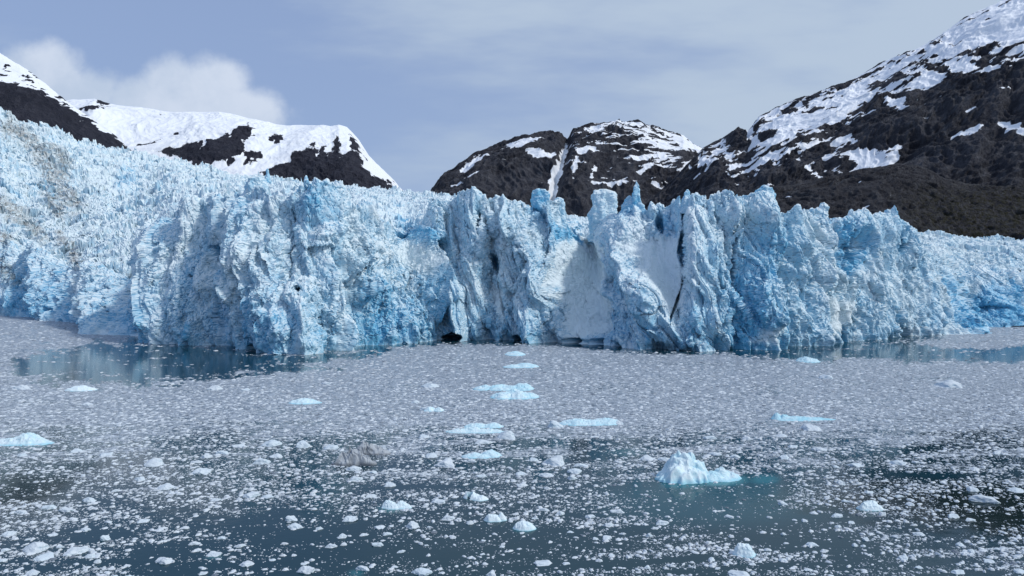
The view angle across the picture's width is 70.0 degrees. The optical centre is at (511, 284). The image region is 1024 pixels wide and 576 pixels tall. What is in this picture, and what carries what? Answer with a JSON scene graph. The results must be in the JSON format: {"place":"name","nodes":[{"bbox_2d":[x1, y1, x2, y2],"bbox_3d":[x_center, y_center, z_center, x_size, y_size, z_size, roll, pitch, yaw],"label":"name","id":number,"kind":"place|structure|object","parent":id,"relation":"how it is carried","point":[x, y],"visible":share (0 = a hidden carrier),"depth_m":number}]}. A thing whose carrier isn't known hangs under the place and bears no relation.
{"place":"outdoors","nodes":[
{"label":"outdoors","id":0,"kind":"place"},
{"bbox_2d":[0,53,131,150],"bbox_3d":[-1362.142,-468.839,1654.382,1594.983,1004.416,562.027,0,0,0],"label":"mountain","id":1,"kind":"structure","parent":0,"point":[26,95],"depth_m":1631.57},
{"bbox_2d":[66,99,401,190],"bbox_3d":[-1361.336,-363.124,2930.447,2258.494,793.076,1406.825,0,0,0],"label":"mountain","id":2,"kind":"structure","parent":0,"point":[230,143],"depth_m":2645.67},
{"bbox_2d":[0,0,1003,192],"label":"sky","id":3,"kind":"structure","parent":0,"point":[424,86]},
{"bbox_2d":[0,316,1023,575],"bbox_3d":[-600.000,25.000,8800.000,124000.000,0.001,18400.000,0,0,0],"label":"fjord water","id":4,"kind":"structure","parent":0,"point":[104,356],"depth_m":101.00},
{"bbox_2d":[1,531,17,535],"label":"ice chunk","id":5,"kind":"object","parent":4,"relation":"on","point":[10,533],"visible":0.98,"depth_m":72.90},
{"bbox_2d":[14,510,26,513],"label":"ice chunk","id":6,"kind":"object","parent":4,"relation":"on","point":[20,511],"visible":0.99,"depth_m":79.87},
{"bbox_2d":[12,385,30,389],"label":"ice chunk","id":7,"kind":"object","parent":4,"relation":"on","point":[21,387],"visible":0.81,"depth_m":174.21},
{"bbox_2d":[0,432,54,445],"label":"iceberg","id":8,"kind":"object","parent":4,"relation":"on","point":[27,439],"visible":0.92,"depth_m":114.20},
{"bbox_2d":[25,569,39,575],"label":"ice chunk","id":9,"kind":"object","parent":4,"relation":"on","point":[31,572],"visible":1,"depth_m":63.00},
{"bbox_2d":[22,542,49,552],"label":"ice chunk","id":10,"kind":"object","parent":4,"relation":"on","point":[37,547],"visible":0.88,"depth_m":68.47},
{"bbox_2d":[33,552,53,560],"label":"ice chunk","id":11,"kind":"object","parent":4,"relation":"on","point":[43,557],"visible":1,"depth_m":66.64},
{"bbox_2d":[42,504,56,508],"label":"ice chunk","id":12,"kind":"object","parent":4,"relation":"on","point":[52,506],"visible":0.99,"depth_m":81.48},
{"bbox_2d":[58,506,72,511],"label":"ice chunk","id":13,"kind":"object","parent":4,"relation":"on","point":[65,509],"visible":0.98,"depth_m":80.62},
{"bbox_2d":[63,547,90,556],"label":"ice chunk","id":14,"kind":"object","parent":4,"relation":"on","point":[71,551],"visible":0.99,"depth_m":67.93},
{"bbox_2d":[65,385,97,390],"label":"iceberg","id":15,"kind":"object","parent":4,"relation":"on","point":[81,388],"visible":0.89,"depth_m":171.98},
{"bbox_2d":[80,527,90,531],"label":"ice chunk","id":16,"kind":"object","parent":4,"relation":"on","point":[85,529],"visible":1,"depth_m":74.26},
{"bbox_2d":[82,497,95,501],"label":"ice chunk","id":17,"kind":"object","parent":4,"relation":"on","point":[88,499],"visible":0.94,"depth_m":84.21},
{"bbox_2d":[85,554,94,557],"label":"ice chunk","id":18,"kind":"object","parent":4,"relation":"on","point":[90,556],"visible":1,"depth_m":66.92},
{"bbox_2d":[100,535,110,540],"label":"ice chunk","id":19,"kind":"object","parent":4,"relation":"on","point":[104,537],"visible":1,"depth_m":71.51},
{"bbox_2d":[99,452,112,456],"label":"ice chunk","id":20,"kind":"object","parent":4,"relation":"on","point":[105,454],"visible":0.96,"depth_m":106.75},
{"bbox_2d":[137,519,149,522],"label":"ice chunk","id":21,"kind":"object","parent":4,"relation":"on","point":[142,520],"visible":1,"depth_m":76.94},
{"bbox_2d":[144,458,163,466],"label":"ice chunk","id":22,"kind":"object","parent":4,"relation":"on","point":[153,462],"visible":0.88,"depth_m":100.83},
{"bbox_2d":[155,557,174,563],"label":"ice chunk","id":23,"kind":"object","parent":4,"relation":"on","point":[162,560],"visible":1,"depth_m":65.67},
{"bbox_2d":[157,483,174,489],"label":"ice chunk","id":24,"kind":"object","parent":4,"relation":"on","point":[166,486],"visible":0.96,"depth_m":89.43},
{"bbox_2d":[188,541,200,544],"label":"ice chunk","id":25,"kind":"object","parent":4,"relation":"on","point":[194,543],"visible":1,"depth_m":70.25},
{"bbox_2d":[192,468,211,474],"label":"ice chunk","id":26,"kind":"object","parent":4,"relation":"on","point":[197,471],"visible":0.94,"depth_m":96.56},
{"bbox_2d":[202,453,211,458],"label":"ice chunk","id":27,"kind":"object","parent":4,"relation":"on","point":[206,455],"visible":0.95,"depth_m":105.39},
{"bbox_2d":[206,551,221,556],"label":"ice chunk","id":28,"kind":"object","parent":4,"relation":"on","point":[212,553],"visible":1,"depth_m":67.41},
{"bbox_2d":[207,386,222,389],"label":"ice chunk","id":29,"kind":"object","parent":4,"relation":"on","point":[215,387],"visible":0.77,"depth_m":173.59},
{"bbox_2d":[215,450,228,453],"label":"ice chunk","id":30,"kind":"object","parent":4,"relation":"on","point":[222,452],"visible":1,"depth_m":107.88},
{"bbox_2d":[232,444,245,447],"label":"ice chunk","id":31,"kind":"object","parent":4,"relation":"on","point":[237,445],"visible":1,"depth_m":112.46},
{"bbox_2d":[239,560,254,566],"bbox_3d":[-23.688,24.927,65.375,1.356,0.448,1.358,-1,-3,28],"label":"ice chunk","id":32,"kind":"object","parent":4,"relation":"on","point":[247,563],"visible":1,"depth_m":64.99},
{"bbox_2d":[243,491,260,497],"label":"ice chunk","id":33,"kind":"object","parent":4,"relation":"on","point":[251,494],"visible":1,"depth_m":85.99},
{"bbox_2d":[253,458,270,464],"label":"ice chunk","id":34,"kind":"object","parent":4,"relation":"on","point":[260,461],"visible":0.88,"depth_m":101.81},
{"bbox_2d":[262,494,273,498],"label":"ice chunk","id":35,"kind":"object","parent":4,"relation":"on","point":[267,496],"visible":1,"depth_m":85.65},
{"bbox_2d":[261,439,281,446],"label":"ice chunk","id":36,"kind":"object","parent":4,"relation":"on","point":[271,443],"visible":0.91,"depth_m":113.19},
{"bbox_2d":[269,453,282,457],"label":"ice chunk","id":37,"kind":"object","parent":4,"relation":"on","point":[277,455],"visible":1,"depth_m":105.44},
{"bbox_2d":[285,515,297,520],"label":"ice chunk","id":38,"kind":"object","parent":4,"relation":"on","point":[290,518],"visible":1,"depth_m":77.32},
{"bbox_2d":[287,523,303,528],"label":"ice chunk","id":39,"kind":"object","parent":4,"relation":"on","point":[295,525],"visible":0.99,"depth_m":75.06},
{"bbox_2d":[295,440,310,447],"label":"ice chunk","id":40,"kind":"object","parent":4,"relation":"on","point":[302,444],"visible":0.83,"depth_m":112.08},
{"bbox_2d":[289,398,321,404],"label":"iceberg","id":41,"kind":"object","parent":4,"relation":"on","point":[303,401],"visible":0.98,"depth_m":153.68},
{"bbox_2d":[297,565,314,573],"bbox_3d":[-17.965,24.874,63.735,1.593,0.788,1.148,0,0,22],"label":"ice chunk","id":42,"kind":"object","parent":4,"relation":"on","point":[303,569],"visible":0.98,"depth_m":63.39},
{"bbox_2d":[323,444,338,449],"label":"ice chunk","id":43,"kind":"object","parent":4,"relation":"on","point":[331,447],"visible":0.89,"depth_m":111.03},
{"bbox_2d":[325,543,336,547],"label":"ice chunk","id":44,"kind":"object","parent":4,"relation":"on","point":[329,545],"visible":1,"depth_m":69.48},
{"bbox_2d":[342,516,355,521],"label":"ice chunk","id":45,"kind":"object","parent":4,"relation":"on","point":[347,518],"visible":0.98,"depth_m":77.23},
{"bbox_2d":[330,445,376,466],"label":"iceberg","id":46,"kind":"object","parent":4,"relation":"on","point":[353,457],"visible":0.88,"depth_m":101.10},
{"bbox_2d":[346,466,361,470],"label":"ice chunk","id":47,"kind":"object","parent":4,"relation":"on","point":[353,468],"visible":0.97,"depth_m":98.34},
{"bbox_2d":[350,476,362,481],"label":"ice chunk","id":48,"kind":"object","parent":4,"relation":"on","point":[353,478],"visible":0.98,"depth_m":93.05},
{"bbox_2d":[355,565,368,570],"bbox_3d":[-13.059,24.896,64.136,1.364,0.502,0.679,1,3,16],"label":"ice chunk","id":49,"kind":"object","parent":4,"relation":"on","point":[362,568],"visible":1,"depth_m":63.93},
{"bbox_2d":[365,494,376,497],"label":"ice chunk","id":50,"kind":"object","parent":4,"relation":"on","point":[370,495],"visible":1,"depth_m":85.85},
{"bbox_2d":[372,542,382,545],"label":"ice chunk","id":51,"kind":"object","parent":4,"relation":"on","point":[377,544],"visible":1,"depth_m":69.92},
{"bbox_2d":[374,525,384,528],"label":"ice chunk","id":52,"kind":"object","parent":4,"relation":"on","point":[380,527],"visible":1,"depth_m":74.97},
{"bbox_2d":[384,481,395,486],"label":"ice chunk","id":53,"kind":"object","parent":4,"relation":"on","point":[389,484],"visible":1,"depth_m":90.51},
{"bbox_2d":[381,500,411,509],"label":"iceberg","id":54,"kind":"object","parent":4,"relation":"on","point":[392,505],"visible":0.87,"depth_m":81.61},
{"bbox_2d":[411,567,431,575],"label":"ice chunk","id":55,"kind":"object","parent":4,"relation":"on","point":[421,571],"visible":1,"depth_m":63.15},
{"bbox_2d":[421,383,438,387],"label":"ice chunk","id":56,"kind":"object","parent":4,"relation":"on","point":[429,385],"visible":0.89,"depth_m":177.89},
{"bbox_2d":[426,453,436,457],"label":"ice chunk","id":57,"kind":"object","parent":4,"relation":"on","point":[431,455],"visible":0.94,"depth_m":105.88},
{"bbox_2d":[424,407,443,411],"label":"iceberg","id":58,"kind":"object","parent":4,"relation":"on","point":[430,409],"visible":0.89,"depth_m":144.45},
{"bbox_2d":[431,498,444,503],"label":"ice chunk","id":59,"kind":"object","parent":4,"relation":"on","point":[436,501],"visible":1,"depth_m":83.59},
{"bbox_2d":[434,457,454,467],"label":"ice chunk","id":60,"kind":"object","parent":4,"relation":"on","point":[446,462],"visible":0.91,"depth_m":100.22},
{"bbox_2d":[441,515,454,520],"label":"ice chunk","id":61,"kind":"object","parent":4,"relation":"on","point":[447,518],"visible":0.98,"depth_m":77.59},
{"bbox_2d":[446,427,503,432],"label":"iceberg","id":62,"kind":"object","parent":4,"relation":"on","point":[471,430],"visible":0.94,"depth_m":123.41},
{"bbox_2d":[463,491,488,500],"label":"iceberg","id":63,"kind":"object","parent":4,"relation":"on","point":[473,495],"visible":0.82,"depth_m":84.97},
{"bbox_2d":[461,449,501,458],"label":"iceberg","id":64,"kind":"object","parent":4,"relation":"on","point":[491,453],"visible":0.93,"depth_m":105.73},
{"bbox_2d":[464,422,503,427],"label":"iceberg","id":65,"kind":"object","parent":4,"relation":"on","point":[490,425],"visible":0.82,"depth_m":127.95},
{"bbox_2d":[475,439,492,443],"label":"ice chunk","id":66,"kind":"object","parent":4,"relation":"on","point":[480,441],"visible":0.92,"depth_m":114.87},
{"bbox_2d":[486,570,495,575],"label":"ice chunk","id":67,"kind":"object","parent":4,"relation":"on","point":[491,573],"visible":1,"depth_m":62.71},
{"bbox_2d":[484,512,506,521],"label":"iceberg","id":68,"kind":"object","parent":4,"relation":"on","point":[500,517],"visible":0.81,"depth_m":77.23},
{"bbox_2d":[473,383,533,390],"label":"iceberg","id":69,"kind":"object","parent":4,"relation":"on","point":[518,386],"visible":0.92,"depth_m":173.39},
{"bbox_2d":[498,431,515,438],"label":"ice chunk","id":70,"kind":"object","parent":4,"relation":"on","point":[506,435],"visible":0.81,"depth_m":118.61},
{"bbox_2d":[0,106,1023,354],"bbox_3d":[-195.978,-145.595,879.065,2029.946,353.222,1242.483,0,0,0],"label":"glacier","id":71,"kind":"object","parent":4,"relation":"on","point":[96,238],"visible":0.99,"depth_m":327.01},
{"bbox_2d":[0,317,1023,575],"bbox_3d":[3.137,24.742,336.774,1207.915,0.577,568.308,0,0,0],"label":"brash ice","id":72,"kind":"structure","parent":4,"relation":"on","point":[502,457],"depth_m":114.18},
{"bbox_2d":[356,441,390,454],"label":"iceberg","id":73,"kind":"object","parent":72,"relation":"on","point":[365,448],"visible":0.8,"depth_m":107.52},
{"bbox_2d":[406,521,418,528],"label":"ice chunk","id":74,"kind":"object","parent":72,"relation":"on","point":[412,525],"visible":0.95,"depth_m":75.08},
{"bbox_2d":[490,388,538,399],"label":"iceberg","id":75,"kind":"object","parent":4,"relation":"on","point":[515,393],"visible":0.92,"depth_m":160.41},
{"bbox_2d":[505,351,525,355],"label":"iceberg","id":76,"kind":"object","parent":4,"relation":"on","point":[514,353],"visible":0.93,"depth_m":258.35},
{"bbox_2d":[504,363,538,367],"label":"iceberg","id":77,"kind":"object","parent":4,"relation":"on","point":[524,365],"visible":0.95,"depth_m":220.50},
{"bbox_2d":[516,471,526,475],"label":"ice chunk","id":78,"kind":"object","parent":4,"relation":"on","point":[519,473],"visible":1,"depth_m":96.03},
{"bbox_2d":[517,483,527,486],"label":"ice chunk","id":79,"kind":"object","parent":4,"relation":"on","point":[521,484],"visible":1,"depth_m":90.59},
{"bbox_2d":[512,521,535,530],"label":"iceberg","id":80,"kind":"object","parent":4,"relation":"on","point":[523,526],"visible":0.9,"depth_m":74.50},
{"bbox_2d":[534,560,551,565],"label":"ice chunk","id":81,"kind":"object","parent":4,"relation":"on","point":[542,562],"visible":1,"depth_m":65.29},
{"bbox_2d":[538,473,553,476],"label":"ice chunk","id":82,"kind":"object","parent":4,"relation":"on","point":[547,474],"visible":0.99,"depth_m":95.35},
{"bbox_2d":[542,455,564,466],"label":"ice chunk","id":83,"kind":"object","parent":4,"relation":"on","point":[557,460],"visible":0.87,"depth_m":101.39},
{"bbox_2d":[548,421,563,427],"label":"ice chunk","id":84,"kind":"object","parent":4,"relation":"on","point":[555,424],"visible":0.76,"depth_m":127.45},
{"bbox_2d":[567,475,576,479],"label":"ice chunk","id":85,"kind":"object","parent":4,"relation":"on","point":[571,477],"visible":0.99,"depth_m":93.67},
{"bbox_2d":[567,468,581,473],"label":"ice chunk","id":86,"kind":"object","parent":4,"relation":"on","point":[575,471],"visible":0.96,"depth_m":96.97},
{"bbox_2d":[574,463,587,466],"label":"ice chunk","id":87,"kind":"object","parent":4,"relation":"on","point":[579,465],"visible":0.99,"depth_m":100.54},
{"bbox_2d":[560,417,618,425],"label":"iceberg","id":88,"kind":"object","parent":4,"relation":"on","point":[590,422],"visible":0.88,"depth_m":130.41},
{"bbox_2d":[585,514,595,518],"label":"ice chunk","id":89,"kind":"object","parent":4,"relation":"on","point":[590,516],"visible":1,"depth_m":78.36},
{"bbox_2d":[610,509,623,512],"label":"ice chunk","id":90,"kind":"object","parent":4,"relation":"on","point":[616,511],"visible":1,"depth_m":80.02},
{"bbox_2d":[640,455,654,460],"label":"ice chunk","id":91,"kind":"object","parent":4,"relation":"on","point":[646,457],"visible":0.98,"depth_m":104.22},
{"bbox_2d":[656,520,668,524],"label":"ice chunk","id":92,"kind":"object","parent":4,"relation":"on","point":[660,522],"visible":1,"depth_m":76.16},
{"bbox_2d":[655,450,708,484],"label":"iceberg","id":93,"kind":"object","parent":4,"relation":"on","point":[683,468],"visible":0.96,"depth_m":93.12},
{"bbox_2d":[703,436,716,439],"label":"ice chunk","id":94,"kind":"object","parent":4,"relation":"on","point":[709,437],"visible":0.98,"depth_m":118.19},
{"bbox_2d":[709,452,721,455],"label":"ice chunk","id":95,"kind":"object","parent":4,"relation":"on","point":[715,453],"visible":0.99,"depth_m":107.01},
{"bbox_2d":[707,466,741,481],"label":"iceberg","id":96,"kind":"object","parent":4,"relation":"on","point":[721,474],"visible":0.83,"depth_m":93.70},
{"bbox_2d":[728,570,749,575],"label":"ice chunk","id":97,"kind":"object","parent":4,"relation":"on","point":[737,573],"visible":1,"depth_m":62.77},
{"bbox_2d":[733,543,755,557],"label":"iceberg","id":98,"kind":"object","parent":4,"relation":"on","point":[743,550],"visible":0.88,"depth_m":67.30},
{"bbox_2d":[779,454,788,459],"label":"ice chunk","id":99,"kind":"object","parent":4,"relation":"on","point":[785,457],"visible":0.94,"depth_m":104.76},
{"bbox_2d":[771,412,835,420],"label":"iceberg","id":100,"kind":"object","parent":4,"relation":"on","point":[779,417],"visible":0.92,"depth_m":134.86},
{"bbox_2d":[796,356,819,362],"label":"iceberg","id":101,"kind":"object","parent":4,"relation":"on","point":[806,359],"visible":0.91,"depth_m":236.35},
{"bbox_2d":[801,424,821,430],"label":"ice chunk","id":102,"kind":"object","parent":4,"relation":"on","point":[807,427],"visible":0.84,"depth_m":125.28},
{"bbox_2d":[805,542,817,546],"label":"ice chunk","id":103,"kind":"object","parent":4,"relation":"on","point":[813,544],"visible":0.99,"depth_m":69.92},
{"bbox_2d":[811,447,826,450],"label":"ice chunk","id":104,"kind":"object","parent":4,"relation":"on","point":[818,449],"visible":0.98,"depth_m":110.05},
{"bbox_2d":[818,375,832,378],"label":"ice chunk","id":105,"kind":"object","parent":4,"relation":"on","point":[826,377],"visible":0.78,"depth_m":193.83},
{"bbox_2d":[831,513,842,517],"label":"ice chunk","id":106,"kind":"object","parent":4,"relation":"on","point":[835,515],"visible":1,"depth_m":78.60},
{"bbox_2d":[846,463,862,466],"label":"ice chunk","id":107,"kind":"object","parent":4,"relation":"on","point":[855,464],"visible":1,"depth_m":100.43},
{"bbox_2d":[856,500,883,510],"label":"iceberg","id":108,"kind":"object","parent":4,"relation":"on","point":[872,505],"visible":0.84,"depth_m":81.07},
{"bbox_2d":[889,460,905,464],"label":"ice chunk","id":109,"kind":"object","parent":4,"relation":"on","point":[897,462],"visible":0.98,"depth_m":101.56},
{"bbox_2d":[898,555,907,560],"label":"ice chunk","id":110,"kind":"object","parent":4,"relation":"on","point":[901,557],"visible":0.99,"depth_m":66.47},
{"bbox_2d":[913,532,924,535],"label":"ice chunk","id":111,"kind":"object","parent":4,"relation":"on","point":[918,533],"visible":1,"depth_m":72.92},
{"bbox_2d":[934,380,962,387],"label":"ice chunk","id":112,"kind":"object","parent":4,"relation":"on","point":[948,384],"visible":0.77,"depth_m":177.32},
{"bbox_2d":[948,513,959,518],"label":"ice chunk","id":113,"kind":"object","parent":4,"relation":"on","point":[953,515],"visible":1,"depth_m":78.36},
{"bbox_2d":[951,569,964,574],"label":"ice chunk","id":114,"kind":"object","parent":4,"relation":"on","point":[958,571],"visible":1,"depth_m":63.31},
{"bbox_2d":[966,486,978,491],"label":"ice chunk","id":115,"kind":"object","parent":4,"relation":"on","point":[971,489],"visible":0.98,"depth_m":88.45},
{"bbox_2d":[968,495,999,503],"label":"ice chunk","id":116,"kind":"object","parent":4,"relation":"on","point":[982,498],"visible":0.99,"depth_m":84.06},
{"bbox_2d":[984,559,994,562],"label":"ice chunk","id":117,"kind":"object","parent":4,"relation":"on","point":[989,561],"visible":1,"depth_m":65.72},
{"bbox_2d":[1007,487,1023,492],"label":"ice chunk","id":118,"kind":"object","parent":4,"relation":"on","point":[1016,489],"visible":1,"depth_m":88.37},
{"bbox_2d":[1013,568,1023,573],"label":"ice chunk","id":119,"kind":"object","parent":4,"relation":"on","point":[1019,571],"visible":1,"depth_m":63.49},
{"bbox_2d":[430,119,701,217],"bbox_3d":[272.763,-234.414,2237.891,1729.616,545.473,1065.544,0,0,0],"label":"mountain","id":120,"kind":"structure","parent":0,"point":[576,168],"depth_m":1972.32},
{"bbox_2d":[645,0,1023,209],"bbox_3d":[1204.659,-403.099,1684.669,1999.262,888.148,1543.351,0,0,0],"label":"mountain","id":121,"kind":"structure","parent":0,"point":[948,103],"depth_m":1406.98},
{"bbox_2d":[706,163,1023,239],"bbox_3d":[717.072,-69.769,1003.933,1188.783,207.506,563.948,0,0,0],"label":"foothill","id":122,"kind":"structure","parent":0,"point":[921,199],"depth_m":918.10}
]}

